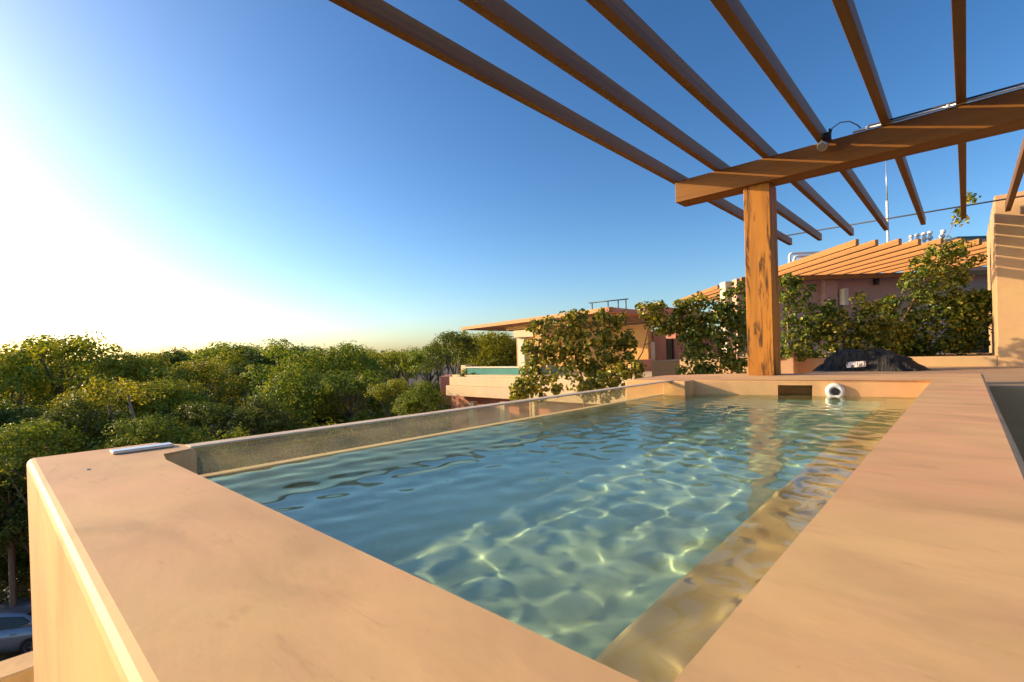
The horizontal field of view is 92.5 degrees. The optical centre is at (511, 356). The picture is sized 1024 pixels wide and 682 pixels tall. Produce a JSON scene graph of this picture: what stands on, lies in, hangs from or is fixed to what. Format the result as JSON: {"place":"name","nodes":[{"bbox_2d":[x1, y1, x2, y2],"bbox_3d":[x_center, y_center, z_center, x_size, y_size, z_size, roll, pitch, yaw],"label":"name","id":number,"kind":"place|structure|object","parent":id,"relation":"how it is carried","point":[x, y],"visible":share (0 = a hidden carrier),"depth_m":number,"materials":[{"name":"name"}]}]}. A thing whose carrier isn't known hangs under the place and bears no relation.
{"place":"outdoors","nodes":[
{"label":"outdoors","id":0,"kind":"place"},
{"bbox_2d":[0,362,512,661],"bbox_3d":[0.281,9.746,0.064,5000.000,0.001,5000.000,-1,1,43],"label":"ground","id":1,"kind":"structure","parent":0,"point":[5,656],"depth_m":155.29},
{"bbox_2d":[0,398,22,461],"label":"tree","id":2,"kind":"object","parent":1,"relation":"on","point":[4,399],"visible":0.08,"depth_m":21.62,"materials":[{"name":"green plant"}]},
{"bbox_2d":[0,485,26,602],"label":"tree","id":3,"kind":"object","parent":1,"relation":"on","point":[3,493],"visible":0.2,"depth_m":17.25,"materials":[{"name":"green plant"}]},
{"bbox_2d":[0,463,27,606],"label":"tree","id":4,"kind":"object","parent":1,"relation":"on","point":[18,480],"visible":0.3,"depth_m":16.95,"materials":[{"name":"green plant"}]},
{"bbox_2d":[0,487,28,598],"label":"tree","id":5,"kind":"object","parent":1,"relation":"on","point":[7,540],"visible":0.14,"depth_m":17.07,"materials":[{"name":"green plant"}]},
{"bbox_2d":[0,535,29,597],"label":"tree","id":6,"kind":"object","parent":1,"relation":"on","point":[26,554],"visible":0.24,"depth_m":18.33,"materials":[{"name":"green plant"}]},
{"bbox_2d":[0,493,29,561],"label":"tree","id":7,"kind":"object","parent":1,"relation":"on","point":[20,528],"visible":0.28,"depth_m":16.71,"materials":[{"name":"green plant"}]},
{"bbox_2d":[0,550,30,601],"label":"tree","id":8,"kind":"object","parent":1,"relation":"on","point":[17,582],"visible":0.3,"depth_m":18.36,"materials":[{"name":"green plant"}]},
{"bbox_2d":[0,596,31,653],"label":"parked car","id":9,"kind":"object","parent":1,"relation":"on","point":[16,628],"visible":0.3,"depth_m":16.48,"materials":[{"name":"blue metal"}]},
{"bbox_2d":[0,350,72,456],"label":"tree","id":10,"kind":"object","parent":1,"relation":"on","point":[12,384],"visible":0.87,"depth_m":27.15,"materials":[{"name":"green plant"}]},
{"bbox_2d":[0,373,74,404],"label":"tree","id":11,"kind":"object","parent":1,"relation":"on","point":[43,390],"visible":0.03,"depth_m":31.88,"materials":[{"name":"green plant"}]},
{"bbox_2d":[0,404,77,597],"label":"tree","id":12,"kind":"object","parent":1,"relation":"on","point":[15,415],"visible":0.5,"depth_m":19.83,"materials":[{"name":"green plant"}]},
{"bbox_2d":[0,418,90,651],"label":"tree","id":13,"kind":"object","parent":1,"relation":"on","point":[14,444],"visible":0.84,"depth_m":16.30,"materials":[{"name":"green plant"}]},
{"bbox_2d":[22,357,90,412],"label":"tree","id":14,"kind":"object","parent":1,"relation":"on","point":[56,367],"visible":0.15,"depth_m":40.26,"materials":[{"name":"green plant"}]},
{"bbox_2d":[22,375,93,409],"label":"tree","id":15,"kind":"object","parent":1,"relation":"on","point":[62,392],"visible":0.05,"depth_m":33.05,"materials":[{"name":"green plant"}]},
{"bbox_2d":[0,328,134,409],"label":"tree","id":16,"kind":"object","parent":1,"relation":"on","point":[39,350],"visible":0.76,"depth_m":29.45,"materials":[{"name":"green plant"}]},
{"bbox_2d":[14,431,138,497],"bbox_3d":[-15.762,6.430,18.783,4.951,7.323,4.689,-1,1,43],"label":"tree","id":17,"kind":"object","parent":1,"relation":"on","point":[92,442],"visible":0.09,"depth_m":17.56,"materials":[{"name":"green plant"}]},
{"bbox_2d":[18,392,139,467],"bbox_3d":[-16.528,5.760,19.068,3.632,8.722,3.855,-2,0,-19],"label":"tree","id":18,"kind":"object","parent":1,"relation":"on","point":[70,416],"visible":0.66,"depth_m":18.74,"materials":[{"name":"green plant"}]},
{"bbox_2d":[41,358,125,383],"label":"tree","id":19,"kind":"object","parent":1,"relation":"on","point":[77,376],"visible":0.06,"depth_m":41.28,"materials":[{"name":"green plant"}]},
{"bbox_2d":[46,380,175,431],"bbox_3d":[-19.288,5.670,24.110,4.810,8.977,5.115,-1,1,43],"label":"tree","id":20,"kind":"object","parent":1,"relation":"on","point":[78,391],"visible":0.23,"depth_m":23.39,"materials":[{"name":"green plant"}]},
{"bbox_2d":[81,374,153,433],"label":"slender tree","id":21,"kind":"object","parent":1,"relation":"on","point":[93,380],"visible":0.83,"depth_m":19.38,"materials":[{"name":"green plant"}]},
{"bbox_2d":[66,349,172,416],"bbox_3d":[-23.184,4.897,29.994,5.361,10.700,5.304,-2,0,1],"label":"tree","id":22,"kind":"object","parent":1,"relation":"on","point":[137,366],"visible":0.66,"depth_m":29.43,"materials":[{"name":"green plant"}]},
{"bbox_2d":[92,378,163,431],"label":"slender tree","id":23,"kind":"object","parent":1,"relation":"on","point":[127,388],"visible":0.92,"depth_m":19.39,"materials":[{"name":"green plant"}]},
{"bbox_2d":[75,351,188,380],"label":"tree","id":24,"kind":"object","parent":1,"relation":"on","point":[89,373],"visible":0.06,"depth_m":39.71,"materials":[{"name":"green plant"}]},
{"bbox_2d":[99,411,194,448],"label":"tree","id":25,"kind":"object","parent":1,"relation":"on","point":[157,427],"visible":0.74,"depth_m":17.55,"materials":[{"name":"green plant"}]},
{"bbox_2d":[115,376,215,442],"bbox_3d":[-17.605,5.552,25.142,4.236,9.126,4.440,-1,1,43],"label":"tree","id":26,"kind":"object","parent":1,"relation":"on","point":[173,389],"visible":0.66,"depth_m":24.58,"materials":[{"name":"green plant"}]},
{"bbox_2d":[136,350,206,360],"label":"tree","id":27,"kind":"object","parent":1,"relation":"on","point":[191,352],"visible":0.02,"depth_m":47.45,"materials":[{"name":"green plant"}]},
{"bbox_2d":[145,346,214,385],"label":"tree","id":28,"kind":"object","parent":1,"relation":"on","point":[176,353],"visible":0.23,"depth_m":40.96,"materials":[{"name":"green plant"}]},
{"bbox_2d":[143,411,216,452],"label":"tree","id":29,"kind":"object","parent":1,"relation":"on","point":[186,424],"visible":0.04,"depth_m":23.61,"materials":[{"name":"green plant"}]},
{"bbox_2d":[168,381,221,402],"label":"tree","id":30,"kind":"object","parent":1,"relation":"on","point":[204,390],"visible":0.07,"depth_m":34.20,"materials":[{"name":"green plant"}]},
{"bbox_2d":[145,358,247,414],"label":"tree","id":31,"kind":"object","parent":1,"relation":"on","point":[188,372],"visible":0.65,"depth_m":29.86,"materials":[{"name":"green plant"}]},
{"bbox_2d":[161,400,248,467],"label":"tree","id":32,"kind":"object","parent":1,"relation":"on","point":[215,414],"visible":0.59,"depth_m":21.59,"materials":[{"name":"green plant"}]},
{"bbox_2d":[184,393,242,438],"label":"tree","id":33,"kind":"object","parent":1,"relation":"on","point":[229,400],"visible":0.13,"depth_m":27.40,"materials":[{"name":"green plant"}]},
{"bbox_2d":[196,446,231,474],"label":"tree","id":34,"kind":"object","parent":1,"relation":"on","point":[199,455],"visible":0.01,"depth_m":19.43,"materials":[{"name":"green plant"}]},
{"bbox_2d":[173,422,262,474],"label":"tree","id":35,"kind":"object","parent":1,"relation":"on","point":[207,466],"visible":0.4,"depth_m":18.66,"materials":[{"name":"green plant"}]},
{"bbox_2d":[183,341,262,429],"bbox_3d":[-22.818,4.473,39.504,6.073,11.376,5.692,-2,0,-12],"label":"tree","id":36,"kind":"object","parent":1,"relation":"on","point":[211,351],"visible":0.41,"depth_m":38.45,"materials":[{"name":"green plant"}]},
{"bbox_2d":[194,348,270,406],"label":"tree","id":37,"kind":"object","parent":1,"relation":"on","point":[229,362],"visible":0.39,"depth_m":35.42,"materials":[{"name":"green plant"}]},
{"bbox_2d":[209,360,274,408],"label":"tree","id":38,"kind":"object","parent":1,"relation":"on","point":[240,369],"visible":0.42,"depth_m":33.67,"materials":[{"name":"green plant"}]},
{"bbox_2d":[200,426,294,469],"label":"tree","id":39,"kind":"object","parent":1,"relation":"on","point":[231,450],"visible":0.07,"depth_m":23.68,"materials":[{"name":"green plant"}]},
{"bbox_2d":[213,395,307,460],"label":"tree","id":40,"kind":"object","parent":1,"relation":"on","point":[252,413],"visible":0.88,"depth_m":21.62,"materials":[{"name":"green plant"}]},
{"bbox_2d":[217,342,316,404],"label":"tree","id":41,"kind":"object","parent":1,"relation":"on","point":[254,357],"visible":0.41,"depth_m":37.58,"materials":[{"name":"green plant"}]},
{"bbox_2d":[240,338,332,455],"bbox_3d":[-13.665,4.392,29.908,4.746,11.144,5.283,-1,1,43],"label":"tree","id":42,"kind":"object","parent":1,"relation":"on","point":[273,371],"visible":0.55,"depth_m":29.46,"materials":[{"name":"green plant"}]},
{"bbox_2d":[242,363,348,458],"bbox_3d":[-11.866,5.114,26.865,5.396,9.643,5.085,-2,0,7],"label":"tree","id":43,"kind":"object","parent":1,"relation":"on","point":[305,396],"visible":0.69,"depth_m":26.08,"materials":[{"name":"green plant"}]},
{"bbox_2d":[235,417,355,464],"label":"tree","id":44,"kind":"object","parent":1,"relation":"on","point":[320,438],"visible":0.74,"depth_m":21.55,"materials":[{"name":"green plant"}]},
{"bbox_2d":[299,414,348,455],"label":"tree","id":45,"kind":"object","parent":1,"relation":"on","point":[319,421],"visible":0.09,"depth_m":29.70,"materials":[{"name":"green plant"}]},
{"bbox_2d":[292,399,359,454],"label":"tree","id":46,"kind":"object","parent":1,"relation":"on","point":[318,415],"visible":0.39,"depth_m":28.58,"materials":[{"name":"green plant"}]},
{"bbox_2d":[297,369,391,433],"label":"tree","id":47,"kind":"object","parent":1,"relation":"on","point":[327,386],"visible":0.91,"depth_m":26.45,"materials":[{"name":"green plant"}]},
{"bbox_2d":[303,340,390,406],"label":"tree","id":48,"kind":"object","parent":1,"relation":"on","point":[341,360],"visible":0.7,"depth_m":32.09,"materials":[{"name":"green plant"}]},
{"bbox_2d":[326,414,368,448],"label":"tree","id":49,"kind":"object","parent":1,"relation":"on","point":[343,419],"visible":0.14,"depth_m":26.51,"materials":[{"name":"green plant"}]},
{"bbox_2d":[322,346,375,368],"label":"tree","id":50,"kind":"object","parent":1,"relation":"on","point":[369,352],"visible":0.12,"depth_m":51.20,"materials":[{"name":"green plant"}]},
{"bbox_2d":[313,431,385,453],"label":"tree","id":51,"kind":"object","parent":1,"relation":"on","point":[353,442],"visible":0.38,"depth_m":23.31,"materials":[{"name":"green plant"}]},
{"bbox_2d":[329,401,387,449],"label":"tree","id":52,"kind":"object","parent":1,"relation":"on","point":[360,408],"visible":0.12,"depth_m":30.50,"materials":[{"name":"green plant"}]},
{"bbox_2d":[353,386,382,430],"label":"tree","id":53,"kind":"object","parent":1,"relation":"on","point":[363,404],"visible":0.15,"depth_m":36.62,"materials":[{"name":"green plant"}]},
{"bbox_2d":[351,349,397,411],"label":"tree","id":54,"kind":"object","parent":1,"relation":"on","point":[375,353],"visible":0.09,"depth_m":60.77,"materials":[{"name":"green plant"}]},
{"bbox_2d":[348,410,412,446],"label":"tree","id":55,"kind":"object","parent":1,"relation":"on","point":[376,428],"visible":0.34,"depth_m":25.43,"materials":[{"name":"green plant"}]},
{"bbox_2d":[362,382,412,413],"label":"tree","id":56,"kind":"object","parent":1,"relation":"on","point":[371,400],"visible":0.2,"depth_m":35.80,"materials":[{"name":"green plant"}]},
{"bbox_2d":[364,404,413,433],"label":"tree","id":57,"kind":"object","parent":1,"relation":"on","point":[390,412],"visible":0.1,"depth_m":30.90,"materials":[{"name":"green plant"}]},
{"bbox_2d":[364,376,422,440],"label":"tree","id":58,"kind":"object","parent":1,"relation":"on","point":[384,387],"visible":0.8,"depth_m":24.71,"materials":[{"name":"green plant"}]},
{"bbox_2d":[365,346,422,380],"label":"tree","id":59,"kind":"object","parent":1,"relation":"on","point":[387,359],"visible":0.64,"depth_m":50.22,"materials":[{"name":"green plant"}]},
{"bbox_2d":[389,354,412,380],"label":"tree","id":60,"kind":"object","parent":1,"relation":"on","point":[404,375],"visible":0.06,"depth_m":67.98,"materials":[{"name":"green plant"}]},
{"bbox_2d":[387,365,419,381],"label":"tree","id":61,"kind":"object","parent":1,"relation":"on","point":[412,376],"visible":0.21,"depth_m":82.00,"materials":[{"name":"green plant"}]},
{"bbox_2d":[369,409,448,443],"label":"tree","id":62,"kind":"object","parent":1,"relation":"on","point":[410,431],"visible":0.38,"depth_m":25.23,"materials":[{"name":"green plant"}]},
{"bbox_2d":[394,403,451,436],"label":"tree","id":63,"kind":"object","parent":1,"relation":"on","point":[445,423],"visible":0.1,"depth_m":30.02,"materials":[{"name":"green plant"}]},
{"bbox_2d":[391,380,456,435],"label":"tree","id":64,"kind":"object","parent":1,"relation":"on","point":[419,401],"visible":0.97,"depth_m":23.64,"materials":[{"name":"green plant"}]},
{"bbox_2d":[395,345,459,384],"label":"tree","id":65,"kind":"object","parent":1,"relation":"on","point":[414,356],"visible":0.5,"depth_m":47.13,"materials":[{"name":"green plant"}]},
{"bbox_2d":[416,379,450,409],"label":"tree","id":66,"kind":"object","parent":1,"relation":"on","point":[436,385],"visible":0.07,"depth_m":36.19,"materials":[{"name":"green plant"}]},
{"bbox_2d":[420,341,451,405],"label":"tree","id":67,"kind":"object","parent":1,"relation":"on","point":[437,373],"visible":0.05,"depth_m":67.16,"materials":[{"name":"green plant"}]},
{"bbox_2d":[417,330,486,377],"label":"tree","id":68,"kind":"object","parent":1,"relation":"on","point":[464,342],"visible":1,"depth_m":33.59,"materials":[{"name":"green plant"}]},
{"bbox_2d":[455,330,496,365],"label":"tree","id":69,"kind":"object","parent":1,"relation":"on","point":[464,332],"visible":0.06,"depth_m":48.78,"materials":[{"name":"green plant"}]},
{"bbox_2d":[454,331,516,368],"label":"tree","id":70,"kind":"object","parent":1,"relation":"on","point":[492,339],"visible":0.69,"depth_m":37.02,"materials":[{"name":"green plant"}]},
{"bbox_2d":[478,345,516,365],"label":"tree","id":71,"kind":"object","parent":1,"relation":"on","point":[506,358],"visible":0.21,"depth_m":36.49,"materials":[{"name":"green plant"}]},
{"bbox_2d":[0,191,1023,681],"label":"apartment building","id":72,"kind":"structure","parent":1,"relation":"on","point":[1006,267],"depth_m":8.49,"materials":[{"name":"paint"}]},
{"bbox_2d":[27,374,1023,681],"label":"plunge pool","id":73,"kind":"structure","parent":72,"relation":"on","point":[901,558],"depth_m":0.77,"materials":[{"name":"paint"}]},
{"bbox_2d":[206,393,916,681],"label":"pool water","id":74,"kind":"structure","parent":73,"relation":"in","point":[650,539],"depth_m":1.63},
{"bbox_2d":[329,0,1023,375],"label":"pergola","id":75,"kind":"object","parent":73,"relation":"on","point":[755,182],"visible":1,"depth_m":4.72,"materials":[{"name":"wood"}]},
{"bbox_2d":[817,121,860,151],"bbox_3d":[3.424,-2.318,5.137,0.385,0.262,0.139,-1,1,43],"label":"spotlight","id":76,"kind":"object","parent":75,"relation":"attached to","point":[823,144],"visible":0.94,"depth_m":5.19,"materials":[{"name":"metal"}]},
{"bbox_2d":[853,82,1023,132],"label":"conduit","id":77,"kind":"object","parent":75,"relation":"attached to","point":[978,97],"visible":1,"depth_m":4.61,"materials":[{"name":"metal"}]},
{"bbox_2d":[652,353,992,376],"bbox_3d":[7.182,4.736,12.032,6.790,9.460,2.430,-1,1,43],"label":"planting bed","id":78,"kind":"object","parent":72,"relation":"on","point":[663,367],"visible":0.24,"depth_m":13.04,"materials":[{"name":"soil"}]},
{"bbox_2d":[779,272,842,361],"bbox_3d":[6.418,-0.844,10.567,1.532,1.991,0.772,-2,0,-6],"label":"shrub","id":79,"kind":"object","parent":78,"relation":"in","point":[807,331],"visible":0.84,"depth_m":10.52,"materials":[{"name":"green plant"}]},
{"bbox_2d":[792,344,858,357],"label":"ground shrub","id":80,"kind":"object","parent":78,"relation":"in","point":[818,355],"visible":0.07,"depth_m":10.85,"materials":[{"name":"green plant"}]},
{"bbox_2d":[817,291,912,355],"bbox_3d":[7.457,-0.601,10.402,2.014,1.568,0.748,-2,0,-3],"label":"shrub","id":81,"kind":"object","parent":78,"relation":"in","point":[864,330],"visible":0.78,"depth_m":10.29,"materials":[{"name":"green plant"}]},
{"bbox_2d":[876,294,938,355],"bbox_3d":[8.630,-0.608,10.694,1.371,1.530,0.805,-2,0,3],"label":"shrub","id":82,"kind":"object","parent":78,"relation":"in","point":[919,348],"visible":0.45,"depth_m":10.57,"materials":[{"name":"green plant"}]},
{"bbox_2d":[893,235,987,344],"bbox_3d":[8.995,-1.222,10.506,2.127,2.693,0.747,-2,0,1],"label":"tall shrub","id":83,"kind":"object","parent":78,"relation":"in","point":[926,271],"visible":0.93,"depth_m":10.41,"materials":[{"name":"green plant"}]},
{"bbox_2d":[943,191,980,253],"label":"branch","id":84,"kind":"object","parent":83,"relation":"attached to","point":[969,196],"visible":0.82,"depth_m":10.42,"materials":[{"name":"green plant"}]},
{"bbox_2d":[929,287,992,355],"bbox_3d":[9.506,-0.673,10.291,1.394,1.542,0.733,-2,0,-3],"label":"shrub","id":85,"kind":"object","parent":78,"relation":"in","point":[972,316],"visible":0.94,"depth_m":10.20,"materials":[{"name":"green plant"}]},
{"bbox_2d":[680,352,997,374],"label":"planter wall","id":86,"kind":"structure","parent":72,"relation":"on","point":[791,365],"depth_m":9.32,"materials":[{"name":"paint"}]},
{"bbox_2d":[805,366,1023,460],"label":"kitchen counter","id":87,"kind":"object","parent":72,"relation":"on","point":[1005,385],"visible":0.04,"depth_m":5.23,"materials":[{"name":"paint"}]},
{"bbox_2d":[812,349,930,371],"bbox_3d":[6.223,0.049,8.599,1.696,0.389,0.995,-1,1,43],"label":"grill cover","id":88,"kind":"object","parent":87,"relation":"on","point":[863,360],"visible":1,"depth_m":8.31,"materials":[{"name":"black fabric"}]},
{"bbox_2d":[440,305,718,429],"bbox_3d":[5.652,2.798,30.963,17.709,10.685,19.328,-1,1,43],"label":"distant villa","id":89,"kind":"object","parent":1,"relation":"on","point":[483,385],"visible":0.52,"depth_m":25.00,"materials":[{"name":"paint"}]},
{"bbox_2d":[457,368,467,376],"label":"parapet plant","id":90,"kind":"object","parent":89,"relation":"on","point":[463,373],"visible":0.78,"depth_m":26.12,"materials":[{"name":"green plant"}]},
{"bbox_2d":[589,298,627,308],"bbox_3d":[4.765,-2.448,24.285,2.221,0.642,0.054,-1,1,42],"label":"roof railing","id":91,"kind":"object","parent":89,"relation":"on","point":[611,300],"visible":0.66,"depth_m":24.07,"materials":[{"name":"metal"}]},
{"bbox_2d":[666,339,673,359],"bbox_3d":[8.168,0.521,25.255,0.489,2.932,0.100,-2,0,0],"label":"door","id":92,"kind":"structure","parent":89,"relation":"in","point":[669,342],"depth_m":25.20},
{"bbox_3d":[2.575,5.549,10.624,4.930,8.120,5.000,-1,1,43],"label":"lower planter","id":93,"kind":"object","parent":1,"relation":"on","visible":0},
{"bbox_2d":[508,354,563,416],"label":"shrub","id":94,"kind":"object","parent":93,"relation":"in","point":[520,390],"visible":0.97,"depth_m":8.90,"materials":[{"name":"green plant"}]},
{"bbox_2d":[520,307,637,406],"bbox_3d":[1.328,0.294,9.623,2.309,2.509,0.867,-2,0,2],"label":"shrub","id":95,"kind":"object","parent":93,"relation":"in","point":[605,340],"visible":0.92,"depth_m":9.50,"materials":[{"name":"green plant"}]},
{"bbox_2d":[579,359,646,403],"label":"shrub","id":96,"kind":"object","parent":93,"relation":"in","point":[626,373],"visible":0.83,"depth_m":8.73,"materials":[{"name":"green plant"}]},
{"bbox_2d":[630,291,711,378],"bbox_3d":[3.049,0.131,9.395,1.570,2.740,0.583,-2,0,0],"label":"shrub","id":97,"kind":"object","parent":93,"relation":"in","point":[669,326],"visible":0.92,"depth_m":9.30,"materials":[{"name":"green plant"}]},
{"bbox_2d":[675,300,747,374],"bbox_3d":[3.858,0.220,9.183,1.591,2.517,0.772,-2,0,2],"label":"shrub","id":98,"kind":"object","parent":93,"relation":"in","point":[731,320],"visible":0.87,"depth_m":9.10,"materials":[{"name":"green plant"}]},
{"bbox_2d":[706,279,746,358],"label":"shrub","id":99,"kind":"object","parent":93,"relation":"in","point":[736,291],"visible":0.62,"depth_m":9.42,"materials":[{"name":"green plant"}]},
{"bbox_2d":[0,0,1023,359],"label":"sky","id":100,"kind":"structure","parent":0,"point":[189,174],"materials":[{"name":"blue"}]},
{"bbox_2d":[712,236,988,356],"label":"neighbour house","id":101,"kind":"structure","parent":0,"point":[841,291],"depth_m":18.59,"materials":[{"name":"paint"}]},
{"bbox_2d":[681,285,719,301],"bbox_3d":[10.649,-3.136,24.803,2.837,0.170,6.429,-2,0,3],"label":"pergola","id":102,"kind":"object","parent":101,"relation":"attached to","point":[713,290],"visible":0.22,"depth_m":23.87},
{"bbox_2d":[788,251,820,262],"bbox_3d":[12.566,-3.515,19.980,2.571,1.540,0.109,-2,0,0],"label":"roof pipe","id":103,"kind":"object","parent":101,"relation":"on","point":[794,253],"visible":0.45,"depth_m":19.93,"materials":[{"name":"white plastic"}]},
{"bbox_2d":[740,238,987,281],"bbox_3d":[13.467,-3.075,16.699,9.900,0.350,7.523,-2,0,0],"label":"neighbour pergola","id":104,"kind":"object","parent":101,"relation":"attached to","point":[854,259],"visible":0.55,"depth_m":15.78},
{"bbox_2d":[886,162,888,241],"bbox_3d":[15.153,-5.388,19.768,0.083,5.138,0.083,-2,0,-25],"label":"antenna mast","id":105,"kind":"object","parent":101,"relation":"on","point":[887,216],"visible":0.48,"depth_m":19.74,"materials":[{"name":"white metal"}]},
{"bbox_2d":[921,232,926,242],"bbox_3d":[16.485,-3.913,19.578,0.200,2.114,0.196,-2,0,0],"label":"roof vent","id":106,"kind":"object","parent":101,"relation":"on","point":[924,237],"visible":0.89,"depth_m":19.52,"materials":[{"name":"white plastic"}]},
{"bbox_2d":[927,231,932,241],"bbox_3d":[16.725,-3.941,19.578,0.200,2.157,0.196,-2,0,0],"label":"roof vent","id":107,"kind":"object","parent":101,"relation":"on","point":[930,236],"visible":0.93,"depth_m":19.52,"materials":[{"name":"white plastic"}]},
{"bbox_2d":[939,229,945,237],"bbox_3d":[17.132,-3.968,19.562,0.403,2.199,0.198,-2,0,0],"label":"roof vent","id":108,"kind":"object","parent":101,"relation":"on","point":[942,232],"visible":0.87,"depth_m":19.50,"materials":[{"name":"white plastic"}]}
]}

